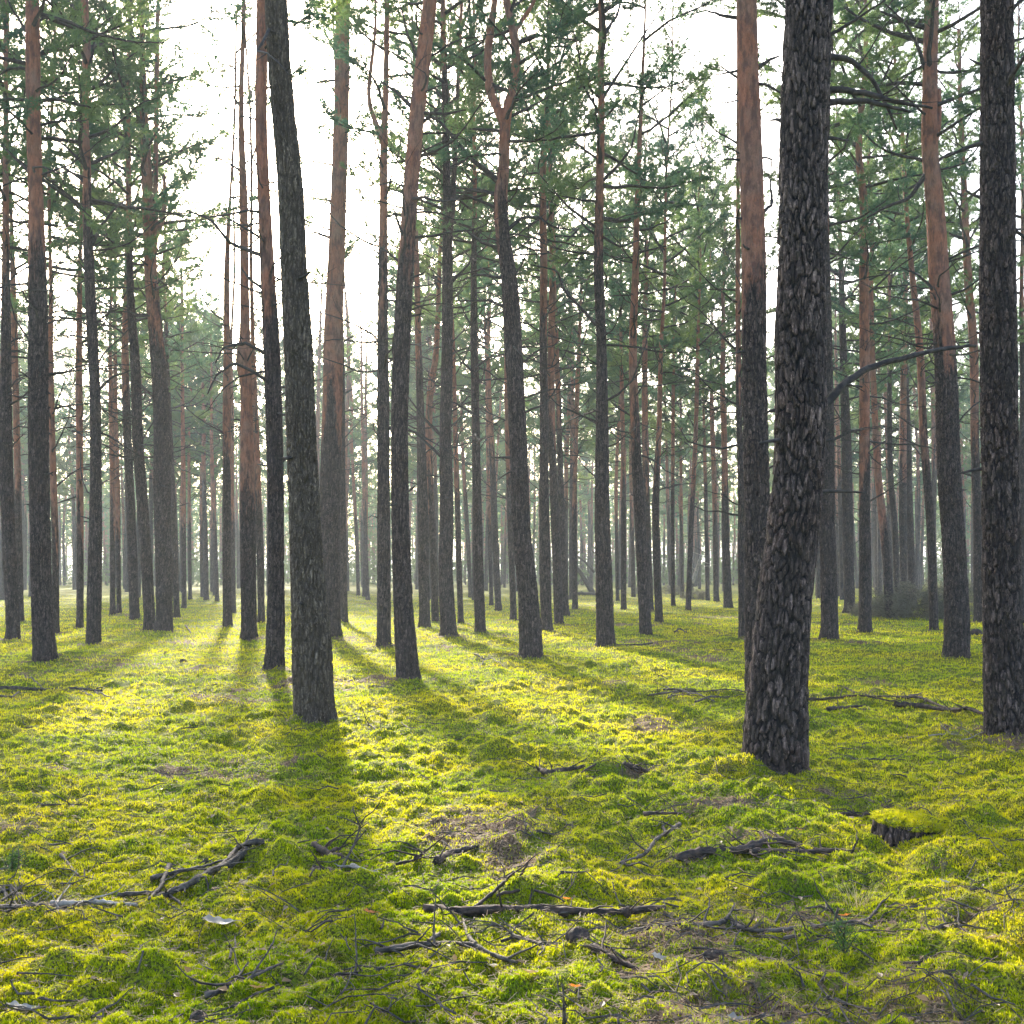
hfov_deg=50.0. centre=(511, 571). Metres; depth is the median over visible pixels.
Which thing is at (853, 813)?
fallen branch
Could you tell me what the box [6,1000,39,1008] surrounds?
fallen leaf
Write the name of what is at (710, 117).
pine tree
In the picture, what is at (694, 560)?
pine tree
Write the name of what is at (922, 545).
pine tree
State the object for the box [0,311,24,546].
pine tree
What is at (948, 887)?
dry grass tuft
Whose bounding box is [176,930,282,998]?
fallen branch
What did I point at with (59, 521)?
pine tree
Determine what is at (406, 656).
pine tree
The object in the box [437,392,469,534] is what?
pine tree
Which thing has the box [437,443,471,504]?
pine tree
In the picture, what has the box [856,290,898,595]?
pine tree
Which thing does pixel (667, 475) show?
pine tree
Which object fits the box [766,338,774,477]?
pine tree
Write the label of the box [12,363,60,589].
pine tree
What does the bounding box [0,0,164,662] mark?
pine tree
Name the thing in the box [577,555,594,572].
leaning dead trunk
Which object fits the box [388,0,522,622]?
pine tree
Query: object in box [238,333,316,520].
pine tree
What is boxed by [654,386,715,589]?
pine tree
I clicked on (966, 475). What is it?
pine tree
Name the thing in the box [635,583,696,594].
brushwood heap
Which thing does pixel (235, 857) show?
fallen branch
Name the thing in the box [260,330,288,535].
pine tree
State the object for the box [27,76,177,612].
pine tree
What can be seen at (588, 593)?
fallen log
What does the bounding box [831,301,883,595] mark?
pine tree
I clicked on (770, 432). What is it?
pine tree
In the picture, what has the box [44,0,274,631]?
pine tree
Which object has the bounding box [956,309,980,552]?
pine tree
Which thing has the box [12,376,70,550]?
pine tree
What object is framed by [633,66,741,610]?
pine tree
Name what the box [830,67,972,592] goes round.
pine tree
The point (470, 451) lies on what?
pine tree
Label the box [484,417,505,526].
pine tree
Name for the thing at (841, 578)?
pine tree
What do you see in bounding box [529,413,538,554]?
pine tree
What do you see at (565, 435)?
pine tree
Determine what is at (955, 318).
pine tree
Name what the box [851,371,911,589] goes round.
pine tree
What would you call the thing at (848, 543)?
pine tree
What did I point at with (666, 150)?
pine tree
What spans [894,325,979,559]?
pine tree
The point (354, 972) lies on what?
fallen branch
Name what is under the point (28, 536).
pine tree
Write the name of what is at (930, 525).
pine tree
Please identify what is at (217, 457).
pine tree
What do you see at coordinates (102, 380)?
pine tree
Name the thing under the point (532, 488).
pine tree
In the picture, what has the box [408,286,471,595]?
pine tree
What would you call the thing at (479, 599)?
pine tree
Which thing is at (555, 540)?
pine tree
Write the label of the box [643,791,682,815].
fallen branch
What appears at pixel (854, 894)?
dry grass tuft
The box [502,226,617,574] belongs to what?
pine tree
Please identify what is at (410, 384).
pine tree
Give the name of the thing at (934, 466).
pine tree
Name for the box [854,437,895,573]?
pine tree
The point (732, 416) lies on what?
pine tree
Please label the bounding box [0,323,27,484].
pine tree
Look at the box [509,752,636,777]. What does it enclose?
fallen branch
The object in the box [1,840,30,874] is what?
pine seedling
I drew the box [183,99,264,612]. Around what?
pine tree
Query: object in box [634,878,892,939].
fallen branch
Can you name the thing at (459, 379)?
pine tree
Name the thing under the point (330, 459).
pine tree
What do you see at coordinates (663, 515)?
pine tree
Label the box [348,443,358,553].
pine tree
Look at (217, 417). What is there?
pine tree
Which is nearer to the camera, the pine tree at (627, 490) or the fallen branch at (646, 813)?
the fallen branch at (646, 813)
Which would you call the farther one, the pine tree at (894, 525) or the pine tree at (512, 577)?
the pine tree at (894, 525)
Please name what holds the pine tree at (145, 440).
on the ground
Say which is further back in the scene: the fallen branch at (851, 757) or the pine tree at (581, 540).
the pine tree at (581, 540)
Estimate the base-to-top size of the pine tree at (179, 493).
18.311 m
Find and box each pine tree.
[0,0,77,620]
[0,0,117,638]
[0,0,156,632]
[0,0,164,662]
[0,0,180,627]
[0,0,232,644]
[0,0,239,629]
[0,259,75,596]
[0,293,29,536]
[0,305,60,540]
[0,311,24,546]
[0,314,27,599]
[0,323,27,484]
[0,335,27,462]
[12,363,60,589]
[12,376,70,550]
[12,399,28,589]
[18,355,29,586]
[26,1,207,619]
[26,480,50,584]
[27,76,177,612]
[27,348,107,589]
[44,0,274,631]
[49,413,89,584]
[55,55,162,614]
[56,360,108,527]
[58,428,69,584]
[67,416,123,512]
[84,291,151,591]
[84,344,132,584]
[101,266,174,596]
[101,266,209,544]
[103,389,135,588]
[106,274,186,565]
[113,171,220,616]
[129,217,223,607]
[130,309,215,540]
[135,417,179,581]
[144,406,198,585]
[146,310,218,599]
[146,460,179,534]
[147,405,198,551]
[148,293,237,596]
[150,306,219,592]
[152,0,353,670]
[153,405,180,590]
[161,0,283,640]
[170,0,298,626]
[171,297,239,600]
[172,289,240,601]
[177,307,239,591]
[177,474,199,550]
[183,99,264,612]
[185,318,239,595]
[192,409,239,551]
[192,421,221,590]
[192,422,239,516]
[202,3,284,622]
[219,435,238,555]
[221,281,316,595]
[221,406,239,588]
[234,368,265,586]
[238,0,337,723]
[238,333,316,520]
[259,401,266,539]
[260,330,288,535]
[260,374,288,531]
[260,416,289,558]
[272,0,379,621]
[282,331,354,470]
[282,379,321,486]
[298,0,574,635]
[301,0,477,645]
[301,1,379,636]
[307,232,327,483]
[313,311,376,512]
[314,385,359,485]
[315,332,376,590]
[317,259,372,549]
[335,0,531,679]
[343,309,376,594]
[344,242,391,599]
[345,320,390,596]
[345,347,367,537]
[348,0,483,627]
[348,395,390,586]
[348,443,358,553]
[350,245,460,537]
[353,299,438,544]
[362,0,560,631]
[367,0,496,620]
[369,445,415,538]
[373,173,479,598]
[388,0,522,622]
[390,277,470,549]
[390,387,424,551]
[390,393,439,588]
[405,0,610,657]
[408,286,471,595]
[408,310,437,530]
[408,338,459,517]
[411,187,547,599]
[412,264,498,597]
[412,411,460,525]
[418,0,584,619]
[422,174,535,605]
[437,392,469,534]
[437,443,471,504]
[440,134,538,610]
[452,388,505,549]
[453,415,500,543]
[461,1,640,623]
[461,407,500,547]
[463,348,505,590]
[477,0,606,630]
[481,346,505,537]
[482,384,507,586]
[482,400,507,587]
[484,49,621,615]
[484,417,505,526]
[493,0,717,646]
[498,410,536,590]
[501,286,585,596]
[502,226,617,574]
[502,378,538,519]
[518,44,655,608]
[522,208,629,599]
[527,382,578,551]
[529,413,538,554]
[538,296,586,518]
[558,70,691,609]
[560,0,725,634]
[562,314,641,548]
[562,385,594,584]
[562,389,594,586]
[568,386,612,582]
[572,191,678,600]
[575,0,735,622]
[581,234,669,596]
[590,331,655,523]
[590,371,650,589]
[604,107,689,611]
[609,394,663,586]
[609,395,661,585]
[622,134,741,605]
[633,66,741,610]
[638,281,730,597]
[638,301,701,593]
[641,381,665,535]
[643,182,770,600]
[648,183,741,601]
[649,404,670,539]
[650,398,717,585]
[650,412,688,584]
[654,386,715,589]
[656,0,852,637]
[657,123,778,607]
[675,387,720,588]
[675,406,720,585]
[675,438,709,586]
[695,0,829,691]
[699,391,737,586]
[705,0,951,639]
[707,375,737,590]
[716,371,773,486]
[725,285,769,511]
[741,0,976,775]
[764,68,916,612]
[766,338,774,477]
[767,367,774,487]
[768,205,858,598]
[768,401,773,461]
[768,418,774,490]
[773,296,856,594]
[774,0,979,632]
[829,0,980,629]
[829,28,954,617]
[830,0,1023,658]
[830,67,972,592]
[831,266,858,599]
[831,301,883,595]
[833,333,871,490]
[839,297,912,593]
[846,147,963,604]
[847,213,931,578]
[850,409,858,587]
[851,153,978,601]
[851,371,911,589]
[851,381,884,545]
[854,406,870,584]
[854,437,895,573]
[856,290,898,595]
[857,417,873,586]
[876,0,1023,621]
[881,345,937,589]
[882,167,979,525]
[882,383,914,586]
[885,370,937,535]
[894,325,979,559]
[896,352,936,590]
[898,249,967,589]
[912,435,940,588]
[938,0,1023,619]
[940,0,1023,736]
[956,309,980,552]
[958,379,972,531]
[959,320,1019,492]
[959,364,980,584]
[959,379,979,538]
[962,404,979,529]
[1017,300,1019,417]
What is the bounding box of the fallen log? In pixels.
[578,589,595,595]
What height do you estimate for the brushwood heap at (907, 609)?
1.697 m
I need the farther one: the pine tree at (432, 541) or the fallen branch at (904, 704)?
the pine tree at (432, 541)
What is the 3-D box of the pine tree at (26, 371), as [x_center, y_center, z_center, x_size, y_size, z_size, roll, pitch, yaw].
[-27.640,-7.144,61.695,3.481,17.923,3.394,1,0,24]
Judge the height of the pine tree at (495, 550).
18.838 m
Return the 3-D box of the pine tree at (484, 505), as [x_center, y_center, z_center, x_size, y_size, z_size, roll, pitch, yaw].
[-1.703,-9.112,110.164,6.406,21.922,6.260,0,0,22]
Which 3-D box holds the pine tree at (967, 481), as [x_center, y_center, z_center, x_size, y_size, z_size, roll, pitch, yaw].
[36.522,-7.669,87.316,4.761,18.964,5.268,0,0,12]
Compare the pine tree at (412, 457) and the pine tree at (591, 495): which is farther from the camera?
the pine tree at (591, 495)
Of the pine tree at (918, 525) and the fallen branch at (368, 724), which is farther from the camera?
the pine tree at (918, 525)
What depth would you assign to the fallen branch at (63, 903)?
4.89 m
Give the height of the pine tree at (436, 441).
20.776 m
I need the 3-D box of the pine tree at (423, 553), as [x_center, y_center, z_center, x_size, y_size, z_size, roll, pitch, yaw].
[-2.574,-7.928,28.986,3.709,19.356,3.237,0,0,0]
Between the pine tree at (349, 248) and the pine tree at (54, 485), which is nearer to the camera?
the pine tree at (54, 485)
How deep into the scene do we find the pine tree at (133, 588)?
33.83 m
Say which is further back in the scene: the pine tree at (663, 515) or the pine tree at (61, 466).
the pine tree at (663, 515)
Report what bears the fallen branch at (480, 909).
on the ground
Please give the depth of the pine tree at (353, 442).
102.23 m
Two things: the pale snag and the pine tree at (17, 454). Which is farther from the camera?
the pale snag
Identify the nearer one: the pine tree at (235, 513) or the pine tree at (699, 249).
the pine tree at (699, 249)
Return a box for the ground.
[0,572,1023,1023]
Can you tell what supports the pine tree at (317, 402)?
on the ground
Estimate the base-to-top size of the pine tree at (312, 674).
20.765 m
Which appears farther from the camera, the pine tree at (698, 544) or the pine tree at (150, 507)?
the pine tree at (698, 544)
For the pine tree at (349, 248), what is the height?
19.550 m
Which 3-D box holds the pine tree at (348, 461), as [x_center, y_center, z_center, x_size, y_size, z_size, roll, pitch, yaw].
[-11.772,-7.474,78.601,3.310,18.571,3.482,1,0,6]
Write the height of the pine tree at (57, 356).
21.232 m
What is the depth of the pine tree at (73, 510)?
91.65 m
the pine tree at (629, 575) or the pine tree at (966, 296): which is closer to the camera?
the pine tree at (966, 296)
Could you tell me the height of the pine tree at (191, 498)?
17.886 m
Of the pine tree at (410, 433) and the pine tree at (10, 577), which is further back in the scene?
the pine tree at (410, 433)
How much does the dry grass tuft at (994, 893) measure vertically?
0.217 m
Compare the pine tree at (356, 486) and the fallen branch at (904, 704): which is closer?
the fallen branch at (904, 704)
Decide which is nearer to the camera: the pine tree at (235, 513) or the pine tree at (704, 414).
the pine tree at (704, 414)
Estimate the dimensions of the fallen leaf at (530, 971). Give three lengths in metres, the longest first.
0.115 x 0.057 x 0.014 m
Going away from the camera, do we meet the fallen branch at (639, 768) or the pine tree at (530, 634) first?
the fallen branch at (639, 768)
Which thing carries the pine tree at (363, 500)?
on the ground
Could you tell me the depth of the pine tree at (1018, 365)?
69.43 m
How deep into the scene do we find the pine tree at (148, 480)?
107.01 m
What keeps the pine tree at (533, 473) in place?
on the ground
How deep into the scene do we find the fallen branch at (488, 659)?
18.09 m
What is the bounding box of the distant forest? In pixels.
[26,423,970,584]
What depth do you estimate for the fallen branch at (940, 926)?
4.51 m
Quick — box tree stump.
[868,808,947,847]
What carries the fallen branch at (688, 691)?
on the ground
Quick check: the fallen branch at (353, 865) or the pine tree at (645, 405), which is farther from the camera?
the pine tree at (645, 405)
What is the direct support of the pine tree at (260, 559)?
on the ground
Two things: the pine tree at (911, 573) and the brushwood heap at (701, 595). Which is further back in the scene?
the brushwood heap at (701, 595)
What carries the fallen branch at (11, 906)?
on the ground
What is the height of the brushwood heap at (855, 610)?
1.469 m
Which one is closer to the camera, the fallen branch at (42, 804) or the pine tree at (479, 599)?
the fallen branch at (42, 804)
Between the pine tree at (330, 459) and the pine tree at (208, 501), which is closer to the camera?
the pine tree at (330, 459)
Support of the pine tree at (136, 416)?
on the ground
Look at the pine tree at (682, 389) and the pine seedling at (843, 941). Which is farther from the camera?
the pine tree at (682, 389)
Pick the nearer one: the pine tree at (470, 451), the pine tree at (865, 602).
the pine tree at (865, 602)
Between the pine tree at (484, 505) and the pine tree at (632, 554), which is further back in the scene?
the pine tree at (484, 505)
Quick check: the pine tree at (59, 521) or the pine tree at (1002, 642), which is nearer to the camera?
the pine tree at (1002, 642)
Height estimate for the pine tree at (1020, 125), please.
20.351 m
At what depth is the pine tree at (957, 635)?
18.81 m
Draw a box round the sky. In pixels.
[0,0,1023,571]
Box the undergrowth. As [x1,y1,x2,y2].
[27,509,970,585]
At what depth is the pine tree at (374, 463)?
72.24 m
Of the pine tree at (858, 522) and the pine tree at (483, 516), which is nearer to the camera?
the pine tree at (483, 516)
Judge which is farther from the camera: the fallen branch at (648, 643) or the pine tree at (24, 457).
the pine tree at (24, 457)
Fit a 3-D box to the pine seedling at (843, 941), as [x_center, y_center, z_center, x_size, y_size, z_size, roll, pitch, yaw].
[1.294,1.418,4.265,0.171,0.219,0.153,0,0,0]
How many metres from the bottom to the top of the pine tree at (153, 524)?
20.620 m
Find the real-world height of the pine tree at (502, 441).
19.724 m
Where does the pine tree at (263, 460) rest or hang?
on the ground
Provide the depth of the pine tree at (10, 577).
24.07 m
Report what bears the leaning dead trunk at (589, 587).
on the ground
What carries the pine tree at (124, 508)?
on the ground
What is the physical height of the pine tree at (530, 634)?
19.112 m
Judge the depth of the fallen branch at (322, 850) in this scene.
5.76 m
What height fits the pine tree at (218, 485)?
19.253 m
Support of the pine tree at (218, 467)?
on the ground
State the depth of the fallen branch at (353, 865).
5.42 m
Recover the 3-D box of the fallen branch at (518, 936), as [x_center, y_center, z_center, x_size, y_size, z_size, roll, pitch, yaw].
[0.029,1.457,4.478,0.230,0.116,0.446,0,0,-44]
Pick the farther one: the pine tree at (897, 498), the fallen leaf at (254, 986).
the pine tree at (897, 498)
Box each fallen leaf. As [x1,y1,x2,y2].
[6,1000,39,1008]
[202,914,244,923]
[239,879,249,883]
[249,985,265,987]
[522,968,537,972]
[652,952,670,959]
[727,1011,744,1021]
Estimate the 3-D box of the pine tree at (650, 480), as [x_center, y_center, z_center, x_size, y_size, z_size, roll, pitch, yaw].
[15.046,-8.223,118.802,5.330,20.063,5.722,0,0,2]
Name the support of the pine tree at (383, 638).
on the ground
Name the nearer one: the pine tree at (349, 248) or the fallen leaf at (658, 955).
the fallen leaf at (658, 955)
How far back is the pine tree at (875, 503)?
72.77 m
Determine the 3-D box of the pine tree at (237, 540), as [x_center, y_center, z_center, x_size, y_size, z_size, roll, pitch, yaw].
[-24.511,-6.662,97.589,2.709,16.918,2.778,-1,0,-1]
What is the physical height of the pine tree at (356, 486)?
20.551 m
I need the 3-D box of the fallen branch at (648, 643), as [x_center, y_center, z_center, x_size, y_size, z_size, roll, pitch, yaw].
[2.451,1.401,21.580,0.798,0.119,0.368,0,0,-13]
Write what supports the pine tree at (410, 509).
on the ground
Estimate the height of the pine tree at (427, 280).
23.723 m
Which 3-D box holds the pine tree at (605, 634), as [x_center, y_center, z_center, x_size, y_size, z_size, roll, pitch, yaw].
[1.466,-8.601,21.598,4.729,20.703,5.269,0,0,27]
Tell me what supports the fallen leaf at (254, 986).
on the ground
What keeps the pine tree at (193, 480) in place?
on the ground
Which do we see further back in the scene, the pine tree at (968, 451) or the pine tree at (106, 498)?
the pine tree at (106, 498)
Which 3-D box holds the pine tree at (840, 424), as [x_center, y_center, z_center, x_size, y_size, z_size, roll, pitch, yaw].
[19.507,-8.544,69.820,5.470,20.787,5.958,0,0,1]
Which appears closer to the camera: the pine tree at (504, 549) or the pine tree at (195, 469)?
the pine tree at (195, 469)
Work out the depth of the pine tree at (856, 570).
98.00 m
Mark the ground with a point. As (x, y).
(478, 868)
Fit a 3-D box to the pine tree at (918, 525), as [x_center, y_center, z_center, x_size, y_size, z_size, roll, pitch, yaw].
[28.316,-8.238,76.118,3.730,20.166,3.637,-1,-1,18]
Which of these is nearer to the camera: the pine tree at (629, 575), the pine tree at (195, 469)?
the pine tree at (195, 469)
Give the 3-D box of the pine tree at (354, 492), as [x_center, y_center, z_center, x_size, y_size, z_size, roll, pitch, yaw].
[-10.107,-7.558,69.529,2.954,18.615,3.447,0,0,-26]
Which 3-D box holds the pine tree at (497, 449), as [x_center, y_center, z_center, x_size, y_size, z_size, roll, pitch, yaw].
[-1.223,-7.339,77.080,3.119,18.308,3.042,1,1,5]
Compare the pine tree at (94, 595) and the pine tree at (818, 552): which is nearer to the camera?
the pine tree at (94, 595)
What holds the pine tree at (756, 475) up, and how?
on the ground
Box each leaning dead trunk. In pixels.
[568,554,594,591]
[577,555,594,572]
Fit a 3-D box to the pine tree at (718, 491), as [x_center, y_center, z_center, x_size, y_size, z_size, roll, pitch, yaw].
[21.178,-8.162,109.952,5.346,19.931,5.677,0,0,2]
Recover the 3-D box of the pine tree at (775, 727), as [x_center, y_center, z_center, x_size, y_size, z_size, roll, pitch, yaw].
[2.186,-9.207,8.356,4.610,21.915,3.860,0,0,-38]
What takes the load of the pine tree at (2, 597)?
on the ground
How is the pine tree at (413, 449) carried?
on the ground
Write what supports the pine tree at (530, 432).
on the ground
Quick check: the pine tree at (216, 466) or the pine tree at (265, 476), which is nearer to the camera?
the pine tree at (216, 466)
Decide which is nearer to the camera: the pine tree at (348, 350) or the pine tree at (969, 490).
the pine tree at (348, 350)
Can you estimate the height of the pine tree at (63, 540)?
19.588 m
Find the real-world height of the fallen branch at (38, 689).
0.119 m
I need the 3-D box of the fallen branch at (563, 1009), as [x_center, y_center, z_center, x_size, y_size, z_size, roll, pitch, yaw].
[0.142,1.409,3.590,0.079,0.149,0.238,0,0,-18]
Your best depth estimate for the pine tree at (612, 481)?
91.03 m
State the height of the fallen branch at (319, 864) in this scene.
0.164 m
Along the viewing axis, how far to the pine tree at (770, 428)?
111.03 m
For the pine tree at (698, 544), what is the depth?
96.89 m
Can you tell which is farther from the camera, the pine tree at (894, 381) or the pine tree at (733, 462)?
the pine tree at (733, 462)
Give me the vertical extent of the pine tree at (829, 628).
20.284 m
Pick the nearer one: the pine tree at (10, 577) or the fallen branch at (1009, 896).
the fallen branch at (1009, 896)
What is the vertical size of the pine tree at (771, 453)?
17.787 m
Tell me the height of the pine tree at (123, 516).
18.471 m
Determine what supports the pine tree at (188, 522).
on the ground
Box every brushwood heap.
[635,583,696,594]
[681,589,704,599]
[841,587,896,616]
[872,577,972,619]
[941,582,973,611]
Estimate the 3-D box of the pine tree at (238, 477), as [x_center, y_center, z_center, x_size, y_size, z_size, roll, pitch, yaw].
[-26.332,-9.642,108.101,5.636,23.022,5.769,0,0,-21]
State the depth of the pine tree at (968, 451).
79.99 m
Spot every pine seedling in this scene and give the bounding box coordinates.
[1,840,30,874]
[821,910,867,956]
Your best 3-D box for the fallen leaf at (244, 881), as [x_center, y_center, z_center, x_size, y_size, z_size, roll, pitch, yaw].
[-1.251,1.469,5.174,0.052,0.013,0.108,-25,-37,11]
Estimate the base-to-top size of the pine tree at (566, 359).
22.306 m
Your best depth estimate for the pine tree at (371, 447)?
103.73 m
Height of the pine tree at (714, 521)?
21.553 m
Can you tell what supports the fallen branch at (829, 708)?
on the ground
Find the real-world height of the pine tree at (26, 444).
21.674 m
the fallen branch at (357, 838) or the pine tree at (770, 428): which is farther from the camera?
the pine tree at (770, 428)
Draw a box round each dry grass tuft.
[828,875,888,912]
[900,866,980,903]
[960,861,1020,909]
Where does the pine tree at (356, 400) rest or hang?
on the ground
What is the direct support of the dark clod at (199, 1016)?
on the ground
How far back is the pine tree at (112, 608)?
38.08 m
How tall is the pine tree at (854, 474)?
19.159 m
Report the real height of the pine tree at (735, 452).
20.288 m
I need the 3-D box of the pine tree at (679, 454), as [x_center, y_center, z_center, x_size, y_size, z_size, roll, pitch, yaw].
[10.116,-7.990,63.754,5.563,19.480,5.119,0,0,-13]
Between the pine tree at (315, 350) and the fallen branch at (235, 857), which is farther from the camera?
the pine tree at (315, 350)
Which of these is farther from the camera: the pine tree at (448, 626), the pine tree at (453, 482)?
the pine tree at (453, 482)
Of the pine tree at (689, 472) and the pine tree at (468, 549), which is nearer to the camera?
the pine tree at (468, 549)
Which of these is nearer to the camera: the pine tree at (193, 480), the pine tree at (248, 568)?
the pine tree at (248, 568)
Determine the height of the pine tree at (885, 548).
18.958 m
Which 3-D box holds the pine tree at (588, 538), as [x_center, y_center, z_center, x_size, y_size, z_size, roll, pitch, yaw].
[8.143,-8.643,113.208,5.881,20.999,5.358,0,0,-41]
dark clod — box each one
[189,1010,207,1022]
[565,926,590,943]
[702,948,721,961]
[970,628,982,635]
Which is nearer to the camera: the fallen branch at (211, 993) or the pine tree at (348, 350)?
the fallen branch at (211, 993)
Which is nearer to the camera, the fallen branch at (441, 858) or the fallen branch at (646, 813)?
the fallen branch at (441, 858)
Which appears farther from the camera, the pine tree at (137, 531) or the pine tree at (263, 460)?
the pine tree at (263, 460)
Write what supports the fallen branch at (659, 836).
on the ground
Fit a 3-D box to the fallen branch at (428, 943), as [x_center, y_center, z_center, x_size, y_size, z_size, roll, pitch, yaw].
[-0.260,1.427,4.331,0.579,0.182,0.704,0,0,-33]
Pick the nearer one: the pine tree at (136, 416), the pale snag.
the pine tree at (136, 416)
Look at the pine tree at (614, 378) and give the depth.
55.41 m
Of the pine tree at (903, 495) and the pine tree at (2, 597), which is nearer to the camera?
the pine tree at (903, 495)
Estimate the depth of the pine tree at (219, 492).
86.90 m
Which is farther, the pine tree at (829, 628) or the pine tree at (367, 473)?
the pine tree at (367, 473)
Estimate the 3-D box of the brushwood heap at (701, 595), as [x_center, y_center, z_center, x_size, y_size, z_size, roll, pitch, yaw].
[9.819,1.307,58.787,1.809,0.821,1.599,0,0,0]
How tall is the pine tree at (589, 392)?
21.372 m
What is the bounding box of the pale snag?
[692,552,714,583]
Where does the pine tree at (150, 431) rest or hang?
on the ground
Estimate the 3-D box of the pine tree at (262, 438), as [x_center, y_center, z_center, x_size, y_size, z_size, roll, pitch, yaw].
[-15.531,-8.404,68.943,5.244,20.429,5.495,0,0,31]
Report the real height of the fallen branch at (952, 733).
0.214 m
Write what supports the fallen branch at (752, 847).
on the ground
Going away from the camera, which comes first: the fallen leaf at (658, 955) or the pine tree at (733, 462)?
the fallen leaf at (658, 955)
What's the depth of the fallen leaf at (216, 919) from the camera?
4.52 m
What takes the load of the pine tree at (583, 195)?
on the ground
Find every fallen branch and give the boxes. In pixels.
[0,676,110,697]
[0,847,59,913]
[25,828,99,876]
[28,784,87,807]
[40,869,137,910]
[113,816,264,906]
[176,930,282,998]
[310,850,338,870]
[311,822,368,858]
[313,796,381,869]
[334,863,386,877]
[334,913,425,992]
[356,888,556,963]
[360,702,414,728]
[370,833,450,865]
[423,853,665,920]
[432,839,478,864]
[465,918,577,955]
[474,651,503,666]
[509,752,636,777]
[533,984,567,1023]
[579,920,638,970]
[615,641,652,645]
[616,747,653,779]
[619,819,683,866]
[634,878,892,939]
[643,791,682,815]
[648,679,745,702]
[676,825,858,861]
[809,684,982,714]
[826,688,868,710]
[826,745,910,759]
[828,802,896,816]
[906,720,983,739]
[925,905,986,934]
[1003,884,1023,928]
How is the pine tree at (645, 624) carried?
on the ground
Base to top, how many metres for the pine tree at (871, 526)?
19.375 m
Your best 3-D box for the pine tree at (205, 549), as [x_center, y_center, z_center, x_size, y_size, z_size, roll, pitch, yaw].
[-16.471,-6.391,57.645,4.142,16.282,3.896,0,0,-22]
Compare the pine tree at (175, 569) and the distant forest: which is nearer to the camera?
the pine tree at (175, 569)
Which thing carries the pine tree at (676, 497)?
on the ground
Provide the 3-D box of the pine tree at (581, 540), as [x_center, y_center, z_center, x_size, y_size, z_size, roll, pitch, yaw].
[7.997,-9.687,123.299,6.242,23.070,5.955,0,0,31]
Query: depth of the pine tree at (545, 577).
27.13 m
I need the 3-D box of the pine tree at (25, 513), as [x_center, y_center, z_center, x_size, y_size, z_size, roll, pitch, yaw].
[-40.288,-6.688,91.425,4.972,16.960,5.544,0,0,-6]
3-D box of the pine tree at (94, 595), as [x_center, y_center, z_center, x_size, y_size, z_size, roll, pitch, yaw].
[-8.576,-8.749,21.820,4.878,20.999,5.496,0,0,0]
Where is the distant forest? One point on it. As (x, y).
(733, 521)
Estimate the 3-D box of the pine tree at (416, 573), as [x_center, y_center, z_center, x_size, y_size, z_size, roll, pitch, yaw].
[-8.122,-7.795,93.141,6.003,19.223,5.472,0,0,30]
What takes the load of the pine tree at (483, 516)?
on the ground
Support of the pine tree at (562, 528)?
on the ground
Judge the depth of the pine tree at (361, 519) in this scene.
104.96 m
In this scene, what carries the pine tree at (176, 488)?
on the ground
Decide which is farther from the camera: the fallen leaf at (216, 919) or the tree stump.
the tree stump
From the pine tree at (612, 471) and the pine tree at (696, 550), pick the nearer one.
the pine tree at (612, 471)
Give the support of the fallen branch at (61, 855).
on the ground
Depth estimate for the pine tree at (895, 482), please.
109.77 m
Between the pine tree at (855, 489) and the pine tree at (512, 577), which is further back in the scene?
the pine tree at (855, 489)
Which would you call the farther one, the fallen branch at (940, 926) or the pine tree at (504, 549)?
the pine tree at (504, 549)
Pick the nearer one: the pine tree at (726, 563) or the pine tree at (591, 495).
the pine tree at (726, 563)
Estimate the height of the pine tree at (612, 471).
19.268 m
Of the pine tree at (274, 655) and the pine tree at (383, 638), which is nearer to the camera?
the pine tree at (274, 655)
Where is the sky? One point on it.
(718, 36)
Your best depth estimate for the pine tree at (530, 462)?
83.83 m
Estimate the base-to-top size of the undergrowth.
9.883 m
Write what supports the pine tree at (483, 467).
on the ground
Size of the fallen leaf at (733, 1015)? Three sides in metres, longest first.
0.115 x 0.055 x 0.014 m
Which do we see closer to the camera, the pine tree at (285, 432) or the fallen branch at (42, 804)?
the fallen branch at (42, 804)
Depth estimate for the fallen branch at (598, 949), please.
4.21 m
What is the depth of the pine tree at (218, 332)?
45.01 m
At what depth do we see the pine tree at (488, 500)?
48.40 m
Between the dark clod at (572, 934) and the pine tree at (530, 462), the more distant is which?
the pine tree at (530, 462)
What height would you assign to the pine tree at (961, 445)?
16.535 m
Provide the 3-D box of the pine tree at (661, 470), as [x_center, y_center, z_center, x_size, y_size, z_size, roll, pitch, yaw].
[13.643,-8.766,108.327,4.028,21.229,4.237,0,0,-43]
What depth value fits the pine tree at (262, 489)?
116.07 m
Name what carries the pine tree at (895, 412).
on the ground
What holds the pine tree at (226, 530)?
on the ground
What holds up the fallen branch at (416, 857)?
on the ground
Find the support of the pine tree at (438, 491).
on the ground
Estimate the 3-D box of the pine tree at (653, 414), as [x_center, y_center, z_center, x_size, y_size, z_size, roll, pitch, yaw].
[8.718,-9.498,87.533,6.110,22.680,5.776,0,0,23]
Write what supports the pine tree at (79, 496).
on the ground
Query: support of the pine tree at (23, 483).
on the ground

